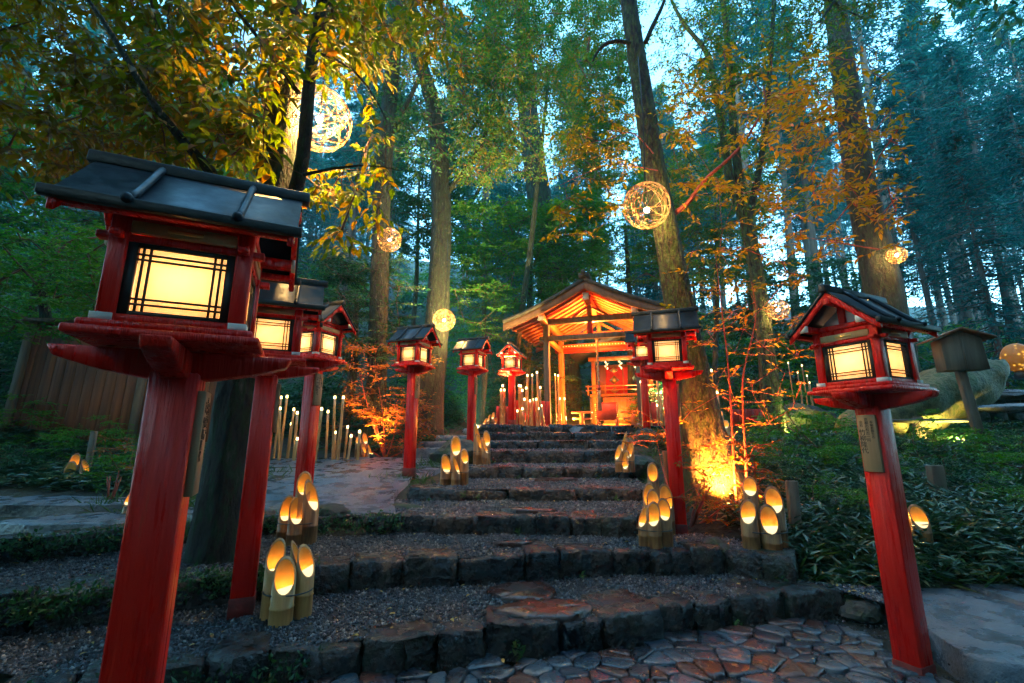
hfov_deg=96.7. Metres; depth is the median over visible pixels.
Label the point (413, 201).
broadleaf tree
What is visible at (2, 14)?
cedar tree
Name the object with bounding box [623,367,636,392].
door
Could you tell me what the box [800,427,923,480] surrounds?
bush
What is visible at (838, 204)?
cedar tree
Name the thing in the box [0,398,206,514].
ground cover
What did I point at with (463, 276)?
cedar tree
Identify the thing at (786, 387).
bush
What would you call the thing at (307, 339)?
window
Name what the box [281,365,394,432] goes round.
bush
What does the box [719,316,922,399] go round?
bush
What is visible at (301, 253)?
cedar tree
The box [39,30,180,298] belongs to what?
cedar tree
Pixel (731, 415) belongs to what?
sapling
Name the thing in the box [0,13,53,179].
cedar tree
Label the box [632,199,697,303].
cedar tree
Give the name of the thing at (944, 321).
cedar tree
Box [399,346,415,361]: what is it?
window
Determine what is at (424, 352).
window
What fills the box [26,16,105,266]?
cedar tree
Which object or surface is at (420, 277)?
bush
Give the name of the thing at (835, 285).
cedar tree
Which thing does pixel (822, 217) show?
cedar tree
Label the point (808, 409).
rock
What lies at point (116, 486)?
red shrub
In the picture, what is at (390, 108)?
forest tree
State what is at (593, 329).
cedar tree
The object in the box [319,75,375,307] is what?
cedar tree
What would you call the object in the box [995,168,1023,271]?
cedar tree
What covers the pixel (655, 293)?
cedar tree
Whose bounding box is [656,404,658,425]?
bamboo pole light
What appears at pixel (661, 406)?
bamboo pole light
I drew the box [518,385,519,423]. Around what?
bamboo pole light
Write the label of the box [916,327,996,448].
covered notice box
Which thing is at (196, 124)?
forest tree
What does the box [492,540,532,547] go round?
flagstone
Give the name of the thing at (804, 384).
bamboo pole light
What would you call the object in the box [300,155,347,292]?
cedar tree
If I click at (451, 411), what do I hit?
bush
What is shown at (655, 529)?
bamboo lantern
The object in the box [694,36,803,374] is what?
cedar tree
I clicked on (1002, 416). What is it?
stone wall
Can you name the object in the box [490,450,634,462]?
stone step
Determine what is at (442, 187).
forest tree
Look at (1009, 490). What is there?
bush
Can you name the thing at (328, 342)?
window
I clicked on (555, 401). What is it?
bamboo pole light
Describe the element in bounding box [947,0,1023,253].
cedar tree
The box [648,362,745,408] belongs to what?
bush
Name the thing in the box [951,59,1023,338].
cedar tree
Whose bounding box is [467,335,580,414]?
broadleaf tree
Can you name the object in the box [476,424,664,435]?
stone step
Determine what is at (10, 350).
bush
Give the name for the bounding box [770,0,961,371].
forest tree
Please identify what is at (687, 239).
cedar tree
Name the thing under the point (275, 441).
bamboo pole light
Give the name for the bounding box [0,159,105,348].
broadleaf tree
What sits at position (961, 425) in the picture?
ground cover
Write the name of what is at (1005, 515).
bamboo grass
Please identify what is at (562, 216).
cedar tree
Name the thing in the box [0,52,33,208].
cedar tree
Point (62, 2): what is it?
forest tree
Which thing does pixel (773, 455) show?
bush
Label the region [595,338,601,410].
bell rope
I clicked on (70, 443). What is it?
bush
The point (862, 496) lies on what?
bush
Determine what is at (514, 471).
stone step
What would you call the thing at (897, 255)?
wicker ball lamp
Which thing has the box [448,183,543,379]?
cedar tree
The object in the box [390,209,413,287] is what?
cedar tree
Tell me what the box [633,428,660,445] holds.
rock
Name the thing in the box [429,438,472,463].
rock
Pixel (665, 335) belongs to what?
post lantern
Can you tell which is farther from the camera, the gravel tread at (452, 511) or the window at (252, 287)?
the gravel tread at (452, 511)
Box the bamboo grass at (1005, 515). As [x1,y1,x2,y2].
[645,428,1023,601]
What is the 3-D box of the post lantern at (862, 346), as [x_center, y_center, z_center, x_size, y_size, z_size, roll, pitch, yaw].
[2.000,0.748,2.448,0.610,2.125,0.596,5,-13,-24]
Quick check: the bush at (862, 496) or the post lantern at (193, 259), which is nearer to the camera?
the post lantern at (193, 259)
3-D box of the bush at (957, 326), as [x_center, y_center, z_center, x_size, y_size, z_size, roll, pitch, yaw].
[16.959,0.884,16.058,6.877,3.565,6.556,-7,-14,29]
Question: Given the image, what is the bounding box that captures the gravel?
[0,432,978,682]
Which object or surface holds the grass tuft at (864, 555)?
on the ground at (730, 531)
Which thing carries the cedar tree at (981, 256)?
on the ground at (730, 531)
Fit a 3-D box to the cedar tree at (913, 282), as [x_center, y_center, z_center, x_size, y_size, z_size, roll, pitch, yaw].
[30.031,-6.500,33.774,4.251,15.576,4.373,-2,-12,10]
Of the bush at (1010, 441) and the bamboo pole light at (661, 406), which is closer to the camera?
the bush at (1010, 441)
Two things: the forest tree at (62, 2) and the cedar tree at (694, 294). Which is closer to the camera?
the forest tree at (62, 2)
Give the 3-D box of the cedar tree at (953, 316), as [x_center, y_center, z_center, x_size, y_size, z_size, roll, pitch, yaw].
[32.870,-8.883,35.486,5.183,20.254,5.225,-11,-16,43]
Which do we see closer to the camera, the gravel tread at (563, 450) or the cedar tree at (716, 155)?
the gravel tread at (563, 450)
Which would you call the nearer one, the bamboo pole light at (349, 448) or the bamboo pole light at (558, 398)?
the bamboo pole light at (349, 448)
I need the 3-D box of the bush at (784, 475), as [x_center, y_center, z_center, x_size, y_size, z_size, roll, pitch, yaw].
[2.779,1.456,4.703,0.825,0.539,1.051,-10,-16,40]
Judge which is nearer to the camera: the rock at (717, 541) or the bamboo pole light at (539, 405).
the rock at (717, 541)
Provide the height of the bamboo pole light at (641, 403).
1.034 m
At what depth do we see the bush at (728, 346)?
28.40 m
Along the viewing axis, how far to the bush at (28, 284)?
16.55 m
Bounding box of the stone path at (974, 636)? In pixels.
[0,428,1023,682]
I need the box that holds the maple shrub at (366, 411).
[328,339,442,456]
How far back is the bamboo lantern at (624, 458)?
5.69 m
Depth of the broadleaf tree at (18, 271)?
6.39 m
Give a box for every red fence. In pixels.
[496,406,507,423]
[516,400,549,425]
[649,402,679,425]
[732,409,761,429]
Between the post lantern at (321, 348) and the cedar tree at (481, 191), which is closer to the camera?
the post lantern at (321, 348)
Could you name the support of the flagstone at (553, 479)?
on the gravel tread at (483, 486)
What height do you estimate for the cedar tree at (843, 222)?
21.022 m
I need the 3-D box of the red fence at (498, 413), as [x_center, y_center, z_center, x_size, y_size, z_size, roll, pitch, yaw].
[-0.185,1.612,9.845,0.330,0.428,0.058,0,-12,0]
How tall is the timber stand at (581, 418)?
0.382 m
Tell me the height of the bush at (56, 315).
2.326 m
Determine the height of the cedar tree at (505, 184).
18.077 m
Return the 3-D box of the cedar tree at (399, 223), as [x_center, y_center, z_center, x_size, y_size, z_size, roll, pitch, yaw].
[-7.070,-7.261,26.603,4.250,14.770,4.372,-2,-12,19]
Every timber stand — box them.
[571,411,591,423]
[621,411,637,424]
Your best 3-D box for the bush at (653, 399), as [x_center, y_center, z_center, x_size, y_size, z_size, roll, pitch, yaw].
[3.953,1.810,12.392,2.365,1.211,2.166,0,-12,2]
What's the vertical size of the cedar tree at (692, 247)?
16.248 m
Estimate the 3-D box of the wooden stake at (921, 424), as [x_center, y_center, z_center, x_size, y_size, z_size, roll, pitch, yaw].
[6.482,1.488,7.249,0.160,0.575,0.088,0,-12,0]
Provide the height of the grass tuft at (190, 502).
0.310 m
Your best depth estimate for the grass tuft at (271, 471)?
6.23 m
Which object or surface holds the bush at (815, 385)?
on the ground at (730, 531)
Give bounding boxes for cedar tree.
[0,12,22,138]
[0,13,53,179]
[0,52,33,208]
[0,94,21,288]
[0,145,27,214]
[0,164,52,253]
[11,0,72,111]
[13,116,115,277]
[22,1,128,269]
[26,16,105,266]
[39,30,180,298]
[155,0,236,143]
[216,84,262,180]
[296,128,318,279]
[297,133,337,299]
[298,61,312,134]
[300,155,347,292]
[301,70,352,261]
[304,19,404,370]
[314,138,347,244]
[315,186,345,292]
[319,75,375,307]
[333,194,371,292]
[348,4,426,357]
[348,111,398,290]
[357,129,422,297]
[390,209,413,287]
[391,0,504,379]
[423,226,457,295]
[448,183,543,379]
[450,219,460,298]
[451,154,481,313]
[452,0,526,368]
[452,183,475,301]
[459,216,481,298]
[464,177,521,322]
[467,153,540,352]
[471,171,496,301]
[489,142,522,299]
[536,184,571,280]
[545,35,627,367]
[552,174,585,285]
[573,165,625,340]
[583,276,611,341]
[599,241,622,330]
[603,142,721,392]
[612,178,650,294]
[613,230,651,326]
[618,193,645,283]
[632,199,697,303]
[637,83,706,232]
[664,116,693,231]
[667,148,710,289]
[670,0,822,388]
[675,143,736,352]
[684,204,713,305]
[691,122,743,349]
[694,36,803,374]
[694,117,739,346]
[695,133,714,311]
[722,200,745,308]
[741,0,837,366]
[754,4,840,293]
[762,123,849,303]
[765,129,853,303]
[794,108,848,285]
[799,0,949,315]
[811,155,850,288]
[813,124,849,286]
[817,196,850,286]
[824,213,858,272]
[828,175,860,289]
[838,221,858,289]
[856,91,995,355]
[881,68,947,336]
[884,18,1015,329]
[890,0,1023,344]
[893,165,949,340]
[894,42,1007,326]
[895,142,969,329]
[904,85,1023,343]
[908,119,1023,388]
[910,266,939,325]
[912,35,1023,385]
[942,201,1013,327]
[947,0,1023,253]
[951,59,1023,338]
[965,85,1023,386]
[974,0,1023,174]
[983,171,1023,328]
[984,177,1023,311]
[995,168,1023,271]
[1011,0,1023,75]
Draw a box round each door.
[605,367,622,393]
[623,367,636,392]
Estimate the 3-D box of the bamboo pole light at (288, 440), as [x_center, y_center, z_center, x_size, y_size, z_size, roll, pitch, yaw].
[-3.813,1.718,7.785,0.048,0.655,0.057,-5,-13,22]
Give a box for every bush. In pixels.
[0,244,91,317]
[0,286,80,383]
[0,286,85,307]
[0,313,84,398]
[0,326,23,402]
[0,393,75,450]
[0,443,56,478]
[1,235,48,295]
[4,258,96,312]
[16,414,138,468]
[66,440,137,493]
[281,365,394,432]
[281,380,352,432]
[281,387,300,429]
[297,246,349,300]
[326,275,369,312]
[357,367,458,419]
[361,315,422,330]
[389,284,456,316]
[394,262,459,301]
[394,336,489,401]
[444,384,505,419]
[444,398,493,424]
[447,311,508,354]
[449,319,512,340]
[462,298,495,317]
[479,311,581,367]
[486,383,584,424]
[541,367,602,416]
[577,326,627,368]
[619,340,727,373]
[620,387,663,423]
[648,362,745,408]
[696,300,750,361]
[705,328,750,355]
[706,319,817,399]
[708,339,812,383]
[716,362,798,411]
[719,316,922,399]
[720,397,737,417]
[732,371,831,408]
[734,427,819,486]
[735,327,807,350]
[740,390,861,460]
[744,457,826,502]
[783,342,934,403]
[784,471,870,527]
[789,383,837,410]
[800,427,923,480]
[825,415,931,458]
[895,408,1004,467]
[912,445,1018,496]
[914,317,940,365]
[916,323,1023,386]
[918,318,1023,384]
[960,416,1023,456]
[962,435,1023,481]
[963,471,1023,517]
[1005,373,1023,388]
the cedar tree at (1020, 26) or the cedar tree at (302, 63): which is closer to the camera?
the cedar tree at (1020, 26)
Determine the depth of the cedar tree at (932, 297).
50.55 m
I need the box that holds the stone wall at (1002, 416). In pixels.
[968,400,1023,428]
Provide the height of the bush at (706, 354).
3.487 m
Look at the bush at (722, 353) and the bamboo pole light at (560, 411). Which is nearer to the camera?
the bamboo pole light at (560, 411)
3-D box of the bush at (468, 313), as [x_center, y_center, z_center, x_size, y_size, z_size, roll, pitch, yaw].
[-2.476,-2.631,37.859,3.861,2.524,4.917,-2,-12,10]
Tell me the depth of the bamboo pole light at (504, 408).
9.60 m
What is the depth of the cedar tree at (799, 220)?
29.00 m
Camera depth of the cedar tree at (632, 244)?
36.73 m
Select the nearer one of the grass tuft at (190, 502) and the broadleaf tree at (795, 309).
the grass tuft at (190, 502)
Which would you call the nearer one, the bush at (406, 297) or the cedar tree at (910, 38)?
the cedar tree at (910, 38)
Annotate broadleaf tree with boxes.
[0,54,262,237]
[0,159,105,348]
[0,219,106,344]
[297,248,429,452]
[361,84,475,404]
[448,0,643,405]
[448,274,534,423]
[450,183,623,397]
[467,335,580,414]
[556,161,687,392]
[640,120,789,390]
[685,250,922,395]
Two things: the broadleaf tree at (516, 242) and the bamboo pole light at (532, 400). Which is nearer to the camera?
the bamboo pole light at (532, 400)
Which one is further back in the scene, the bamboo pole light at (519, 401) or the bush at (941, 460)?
the bamboo pole light at (519, 401)
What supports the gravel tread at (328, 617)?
on the ground at (730, 531)
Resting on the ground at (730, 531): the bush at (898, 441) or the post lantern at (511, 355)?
the bush at (898, 441)
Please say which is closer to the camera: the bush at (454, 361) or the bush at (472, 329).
the bush at (454, 361)
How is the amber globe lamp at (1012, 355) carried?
on the rock at (1012, 394)
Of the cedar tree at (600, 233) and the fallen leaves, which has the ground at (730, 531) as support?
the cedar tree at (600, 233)
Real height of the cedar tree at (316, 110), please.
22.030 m
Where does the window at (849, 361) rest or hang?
in the post lantern at (862, 346)
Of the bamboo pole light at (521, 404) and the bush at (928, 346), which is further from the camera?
the bush at (928, 346)
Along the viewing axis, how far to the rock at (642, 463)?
5.82 m
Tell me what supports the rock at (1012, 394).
on the ground at (730, 531)
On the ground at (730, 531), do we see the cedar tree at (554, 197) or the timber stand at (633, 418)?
the cedar tree at (554, 197)
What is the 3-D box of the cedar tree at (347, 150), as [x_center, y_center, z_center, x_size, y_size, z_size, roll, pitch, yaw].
[-6.752,-7.162,19.207,4.671,17.776,4.579,3,-12,-13]
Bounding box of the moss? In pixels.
[0,508,407,682]
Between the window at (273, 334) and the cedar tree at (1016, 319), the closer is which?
the window at (273, 334)
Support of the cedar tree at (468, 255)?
on the ground at (730, 531)
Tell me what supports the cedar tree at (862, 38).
on the ground at (730, 531)
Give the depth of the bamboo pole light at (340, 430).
7.57 m
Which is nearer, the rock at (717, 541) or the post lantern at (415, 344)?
the rock at (717, 541)
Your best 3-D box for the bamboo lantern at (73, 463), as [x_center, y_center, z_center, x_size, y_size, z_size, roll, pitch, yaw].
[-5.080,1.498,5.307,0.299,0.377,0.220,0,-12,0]
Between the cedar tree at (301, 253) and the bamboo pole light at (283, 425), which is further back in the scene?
the cedar tree at (301, 253)
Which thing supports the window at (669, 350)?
in the post lantern at (665, 335)
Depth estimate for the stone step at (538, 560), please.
3.11 m
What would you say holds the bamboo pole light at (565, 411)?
on the shrine platform
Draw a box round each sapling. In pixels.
[662,256,801,501]
[697,282,814,476]
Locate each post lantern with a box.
[34,149,309,682]
[226,278,327,619]
[293,300,358,496]
[386,323,442,479]
[451,336,493,440]
[496,341,526,423]
[624,331,650,428]
[631,307,702,533]
[785,284,941,676]
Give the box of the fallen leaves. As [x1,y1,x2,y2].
[14,437,1017,682]
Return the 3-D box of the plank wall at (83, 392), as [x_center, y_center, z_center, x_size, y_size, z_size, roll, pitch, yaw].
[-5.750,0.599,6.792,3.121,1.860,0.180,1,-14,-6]
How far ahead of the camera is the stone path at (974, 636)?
2.79 m
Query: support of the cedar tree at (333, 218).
on the ground at (730, 531)
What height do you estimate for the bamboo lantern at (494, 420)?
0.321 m
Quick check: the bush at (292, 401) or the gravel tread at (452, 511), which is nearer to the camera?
the gravel tread at (452, 511)
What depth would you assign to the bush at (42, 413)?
6.33 m
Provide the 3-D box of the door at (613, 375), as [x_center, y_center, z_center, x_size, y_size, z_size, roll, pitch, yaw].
[3.265,1.257,14.525,0.520,0.870,0.046,-4,-12,18]
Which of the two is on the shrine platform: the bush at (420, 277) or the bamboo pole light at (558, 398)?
the bamboo pole light at (558, 398)
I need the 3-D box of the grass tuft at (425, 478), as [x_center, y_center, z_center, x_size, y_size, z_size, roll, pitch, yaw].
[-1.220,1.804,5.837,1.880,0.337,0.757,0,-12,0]
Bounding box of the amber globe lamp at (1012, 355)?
[1000,343,1023,378]
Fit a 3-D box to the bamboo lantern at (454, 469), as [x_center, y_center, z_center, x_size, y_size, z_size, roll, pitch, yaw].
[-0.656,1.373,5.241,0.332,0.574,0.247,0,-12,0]
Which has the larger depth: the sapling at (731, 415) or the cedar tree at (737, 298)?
the cedar tree at (737, 298)
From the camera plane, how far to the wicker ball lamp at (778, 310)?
8.00 m
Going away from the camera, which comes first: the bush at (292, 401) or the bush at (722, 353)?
the bush at (292, 401)
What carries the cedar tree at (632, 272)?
on the ground at (730, 531)
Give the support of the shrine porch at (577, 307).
on the shrine platform
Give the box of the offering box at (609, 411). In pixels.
[594,402,618,425]
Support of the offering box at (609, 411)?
on the shrine platform
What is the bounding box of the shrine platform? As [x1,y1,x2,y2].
[480,426,623,439]
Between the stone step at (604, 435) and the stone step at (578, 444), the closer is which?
the stone step at (578, 444)
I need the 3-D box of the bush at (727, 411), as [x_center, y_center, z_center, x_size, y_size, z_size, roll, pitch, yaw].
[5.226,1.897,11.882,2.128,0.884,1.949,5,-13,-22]
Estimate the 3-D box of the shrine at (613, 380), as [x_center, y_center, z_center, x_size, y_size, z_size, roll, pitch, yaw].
[3.465,1.223,14.244,3.000,3.000,2.425,-4,-12,18]
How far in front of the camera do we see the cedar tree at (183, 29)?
25.44 m
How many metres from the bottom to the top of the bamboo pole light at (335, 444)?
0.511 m
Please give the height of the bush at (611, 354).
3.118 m
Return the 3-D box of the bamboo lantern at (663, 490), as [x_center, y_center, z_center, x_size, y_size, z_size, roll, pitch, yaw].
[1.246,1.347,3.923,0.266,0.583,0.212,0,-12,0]
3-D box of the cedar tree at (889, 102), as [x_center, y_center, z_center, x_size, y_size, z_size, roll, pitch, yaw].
[14.324,-3.424,16.182,3.562,12.360,3.665,-12,-17,43]
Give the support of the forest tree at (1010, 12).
on the ground at (730, 531)
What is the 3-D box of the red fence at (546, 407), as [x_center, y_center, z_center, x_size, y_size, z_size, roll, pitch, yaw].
[0.446,1.581,10.005,0.825,0.567,0.058,3,-12,-14]
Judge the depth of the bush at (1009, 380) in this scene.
12.29 m
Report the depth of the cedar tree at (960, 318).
20.77 m
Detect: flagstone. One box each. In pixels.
[486,581,556,602]
[491,598,591,627]
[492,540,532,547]
[500,507,555,513]
[528,477,577,481]
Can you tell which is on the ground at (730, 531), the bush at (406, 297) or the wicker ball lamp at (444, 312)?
the bush at (406, 297)
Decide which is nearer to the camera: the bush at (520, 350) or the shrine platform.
the shrine platform
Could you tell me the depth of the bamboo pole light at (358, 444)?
7.53 m
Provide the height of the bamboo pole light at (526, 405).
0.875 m
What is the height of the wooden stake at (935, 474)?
0.500 m
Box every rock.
[319,503,349,515]
[392,503,425,508]
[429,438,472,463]
[632,455,660,478]
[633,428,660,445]
[702,536,731,554]
[755,403,836,432]
[834,359,1009,436]
[838,597,884,623]
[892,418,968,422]
[977,403,1023,412]
[998,389,1023,399]
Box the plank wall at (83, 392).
[0,317,216,444]
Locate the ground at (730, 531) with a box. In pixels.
[0,255,1023,682]
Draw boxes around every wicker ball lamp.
[287,58,351,152]
[377,160,401,251]
[433,238,454,330]
[623,56,670,229]
[766,218,789,319]
[882,173,907,263]
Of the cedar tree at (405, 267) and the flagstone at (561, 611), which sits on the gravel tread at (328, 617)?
the flagstone at (561, 611)
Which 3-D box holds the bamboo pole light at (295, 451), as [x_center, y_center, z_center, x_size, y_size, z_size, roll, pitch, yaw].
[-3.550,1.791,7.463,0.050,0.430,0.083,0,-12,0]
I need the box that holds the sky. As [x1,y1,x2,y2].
[6,0,1023,309]
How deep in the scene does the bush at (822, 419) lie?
6.19 m
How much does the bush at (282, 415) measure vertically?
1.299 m
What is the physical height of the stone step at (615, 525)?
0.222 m
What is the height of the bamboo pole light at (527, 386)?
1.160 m
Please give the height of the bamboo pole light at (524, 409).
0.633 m
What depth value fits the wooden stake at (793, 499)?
3.64 m
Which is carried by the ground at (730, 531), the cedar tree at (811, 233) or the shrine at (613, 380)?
the cedar tree at (811, 233)
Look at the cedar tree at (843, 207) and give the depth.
43.68 m
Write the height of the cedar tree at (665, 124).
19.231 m
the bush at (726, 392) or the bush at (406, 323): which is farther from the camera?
the bush at (406, 323)
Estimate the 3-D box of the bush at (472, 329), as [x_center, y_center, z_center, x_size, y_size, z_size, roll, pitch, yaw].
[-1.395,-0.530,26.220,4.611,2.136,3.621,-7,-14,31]
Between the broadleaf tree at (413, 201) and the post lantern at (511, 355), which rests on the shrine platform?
the post lantern at (511, 355)
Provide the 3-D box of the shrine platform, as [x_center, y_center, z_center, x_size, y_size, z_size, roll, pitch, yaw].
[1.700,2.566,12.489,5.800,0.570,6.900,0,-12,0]
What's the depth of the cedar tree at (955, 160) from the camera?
13.42 m
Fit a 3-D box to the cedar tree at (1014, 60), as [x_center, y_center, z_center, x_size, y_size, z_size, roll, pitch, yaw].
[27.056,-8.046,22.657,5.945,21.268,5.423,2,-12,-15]
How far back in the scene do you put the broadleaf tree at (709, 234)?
13.88 m
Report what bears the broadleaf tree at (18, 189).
on the ground at (730, 531)
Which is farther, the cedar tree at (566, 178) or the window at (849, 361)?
the cedar tree at (566, 178)
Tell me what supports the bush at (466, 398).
on the ground at (730, 531)
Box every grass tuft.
[70,485,196,512]
[268,463,293,477]
[346,471,439,484]
[400,453,449,471]
[636,446,663,483]
[788,520,985,584]
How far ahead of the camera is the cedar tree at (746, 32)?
20.74 m
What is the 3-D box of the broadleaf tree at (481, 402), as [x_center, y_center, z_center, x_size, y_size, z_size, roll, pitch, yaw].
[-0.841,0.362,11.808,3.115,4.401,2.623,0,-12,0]
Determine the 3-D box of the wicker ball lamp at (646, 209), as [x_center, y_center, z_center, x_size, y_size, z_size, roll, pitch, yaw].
[1.404,-2.197,4.908,0.487,2.083,0.488,0,-12,0]
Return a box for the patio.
[186,457,440,531]
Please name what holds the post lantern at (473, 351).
on the ground at (730, 531)
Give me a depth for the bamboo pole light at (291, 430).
7.79 m
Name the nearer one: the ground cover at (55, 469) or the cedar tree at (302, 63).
the ground cover at (55, 469)
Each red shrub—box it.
[88,434,137,498]
[622,409,783,526]
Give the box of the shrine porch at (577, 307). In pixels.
[503,269,664,425]
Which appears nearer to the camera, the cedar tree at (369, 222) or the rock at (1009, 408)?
the rock at (1009, 408)
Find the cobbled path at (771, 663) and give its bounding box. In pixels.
[290,617,953,682]
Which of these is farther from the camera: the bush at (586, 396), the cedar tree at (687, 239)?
the cedar tree at (687, 239)
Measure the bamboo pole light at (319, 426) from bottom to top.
0.918 m
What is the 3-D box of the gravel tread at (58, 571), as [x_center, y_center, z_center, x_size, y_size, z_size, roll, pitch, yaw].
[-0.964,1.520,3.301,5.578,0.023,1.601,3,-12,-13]
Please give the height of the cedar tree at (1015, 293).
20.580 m
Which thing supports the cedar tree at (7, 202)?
on the ground at (730, 531)
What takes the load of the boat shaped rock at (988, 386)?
on the ground at (730, 531)
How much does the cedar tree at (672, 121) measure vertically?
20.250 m
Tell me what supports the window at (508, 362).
in the post lantern at (511, 355)
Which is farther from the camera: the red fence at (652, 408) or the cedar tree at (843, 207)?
the cedar tree at (843, 207)
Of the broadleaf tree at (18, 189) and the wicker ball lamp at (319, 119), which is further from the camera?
the broadleaf tree at (18, 189)
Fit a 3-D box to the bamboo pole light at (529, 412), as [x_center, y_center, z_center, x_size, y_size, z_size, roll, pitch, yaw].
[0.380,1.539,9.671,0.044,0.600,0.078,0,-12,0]
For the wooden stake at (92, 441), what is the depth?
5.44 m
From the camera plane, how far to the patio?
5.55 m
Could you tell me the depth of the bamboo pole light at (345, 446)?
7.80 m
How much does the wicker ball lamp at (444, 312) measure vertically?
2.065 m
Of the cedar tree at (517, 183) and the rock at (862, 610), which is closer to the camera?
the rock at (862, 610)
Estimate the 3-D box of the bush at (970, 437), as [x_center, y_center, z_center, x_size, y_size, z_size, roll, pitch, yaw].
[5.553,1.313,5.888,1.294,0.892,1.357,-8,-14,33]
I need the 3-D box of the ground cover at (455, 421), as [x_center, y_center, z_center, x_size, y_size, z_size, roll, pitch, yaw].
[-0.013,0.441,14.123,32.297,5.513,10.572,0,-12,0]
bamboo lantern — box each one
[63,453,89,482]
[121,494,128,513]
[259,538,314,627]
[276,471,318,545]
[354,433,371,456]
[440,435,468,485]
[473,423,490,464]
[483,412,497,423]
[615,431,634,471]
[637,489,673,548]
[643,462,675,535]
[721,411,730,435]
[738,476,788,550]
[907,504,933,542]
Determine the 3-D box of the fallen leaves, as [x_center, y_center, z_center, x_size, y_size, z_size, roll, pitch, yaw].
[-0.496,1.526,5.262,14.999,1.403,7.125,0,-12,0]
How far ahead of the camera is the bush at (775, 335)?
27.76 m
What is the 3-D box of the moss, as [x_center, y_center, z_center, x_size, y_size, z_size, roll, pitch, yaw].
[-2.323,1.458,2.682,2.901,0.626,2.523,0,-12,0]
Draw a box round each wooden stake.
[85,431,97,470]
[662,451,669,487]
[785,480,801,539]
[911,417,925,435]
[925,465,947,502]
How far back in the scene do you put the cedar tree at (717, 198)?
37.48 m
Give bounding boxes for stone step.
[0,509,636,564]
[0,540,799,637]
[5,576,845,682]
[407,483,642,501]
[469,465,637,478]
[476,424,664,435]
[489,431,615,440]
[490,440,627,448]
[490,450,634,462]
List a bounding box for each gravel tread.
[0,532,741,589]
[0,574,883,674]
[394,500,642,517]
[409,478,643,489]
[492,463,614,466]
[493,449,614,451]
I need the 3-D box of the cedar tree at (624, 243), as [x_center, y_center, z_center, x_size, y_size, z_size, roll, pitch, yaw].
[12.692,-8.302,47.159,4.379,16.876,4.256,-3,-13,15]
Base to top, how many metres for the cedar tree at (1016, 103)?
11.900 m
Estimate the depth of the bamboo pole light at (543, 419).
9.54 m
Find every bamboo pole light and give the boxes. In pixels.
[272,396,281,458]
[277,407,280,459]
[280,395,287,457]
[286,423,290,457]
[287,408,294,457]
[292,411,298,459]
[293,437,297,460]
[315,407,322,460]
[324,410,328,457]
[331,396,335,459]
[334,426,339,458]
[334,431,335,455]
[337,396,344,459]
[343,426,348,457]
[347,434,351,458]
[356,430,360,459]
[500,389,501,423]
[501,385,503,423]
[503,389,504,423]
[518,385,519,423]
[520,385,521,423]
[521,389,522,424]
[521,408,524,425]
[523,398,524,423]
[525,387,527,425]
[526,374,527,402]
[529,400,530,425]
[531,374,532,425]
[535,398,537,425]
[536,371,538,425]
[539,386,540,425]
[541,405,545,425]
[554,374,556,423]
[557,375,559,423]
[559,398,561,423]
[564,398,566,423]
[640,381,642,425]
[656,381,661,425]
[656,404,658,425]
[660,391,662,424]
[788,362,793,401]
[801,365,807,404]
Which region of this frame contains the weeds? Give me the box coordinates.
[263,458,788,682]
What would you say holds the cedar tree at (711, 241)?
on the ground at (730, 531)
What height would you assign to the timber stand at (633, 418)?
0.382 m
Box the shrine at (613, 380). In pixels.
[570,329,659,425]
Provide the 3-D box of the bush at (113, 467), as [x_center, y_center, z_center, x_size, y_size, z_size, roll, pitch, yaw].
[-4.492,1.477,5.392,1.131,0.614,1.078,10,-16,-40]
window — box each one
[116,241,235,322]
[246,274,255,330]
[254,316,293,351]
[300,331,313,352]
[319,332,338,355]
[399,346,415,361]
[419,346,428,362]
[462,354,474,365]
[478,354,483,366]
[504,358,515,367]
[635,345,647,356]
[652,339,682,362]
[822,340,875,382]
[883,339,913,379]
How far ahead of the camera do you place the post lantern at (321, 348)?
4.34 m
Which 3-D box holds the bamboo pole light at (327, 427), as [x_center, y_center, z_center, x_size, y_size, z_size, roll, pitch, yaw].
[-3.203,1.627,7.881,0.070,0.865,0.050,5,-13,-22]
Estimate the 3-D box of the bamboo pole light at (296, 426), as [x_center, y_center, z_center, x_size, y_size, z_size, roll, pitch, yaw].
[-3.642,1.604,7.655,0.070,0.850,0.055,-5,-13,22]
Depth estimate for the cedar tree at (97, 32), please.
28.67 m
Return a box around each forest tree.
[0,0,471,564]
[16,0,128,40]
[321,0,490,451]
[379,0,570,442]
[456,0,652,417]
[540,0,924,510]
[639,0,867,435]
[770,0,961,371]
[912,0,1023,45]
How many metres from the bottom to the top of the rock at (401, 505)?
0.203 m
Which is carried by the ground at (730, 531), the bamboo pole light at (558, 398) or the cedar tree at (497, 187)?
the cedar tree at (497, 187)
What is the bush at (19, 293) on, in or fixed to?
on the ground at (730, 531)
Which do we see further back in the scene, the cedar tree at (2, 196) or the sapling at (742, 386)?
the cedar tree at (2, 196)
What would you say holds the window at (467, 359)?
in the post lantern at (473, 351)
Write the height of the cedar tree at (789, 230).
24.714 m
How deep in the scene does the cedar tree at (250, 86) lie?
21.72 m
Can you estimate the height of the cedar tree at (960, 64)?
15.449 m
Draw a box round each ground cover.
[0,325,1023,450]
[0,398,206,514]
[611,408,1023,447]
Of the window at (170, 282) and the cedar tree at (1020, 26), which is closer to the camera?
the window at (170, 282)
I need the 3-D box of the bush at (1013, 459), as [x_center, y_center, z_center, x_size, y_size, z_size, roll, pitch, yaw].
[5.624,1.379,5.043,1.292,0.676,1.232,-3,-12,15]
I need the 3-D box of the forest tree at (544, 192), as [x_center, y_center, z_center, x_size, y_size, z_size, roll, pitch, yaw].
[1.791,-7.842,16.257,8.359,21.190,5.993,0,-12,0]

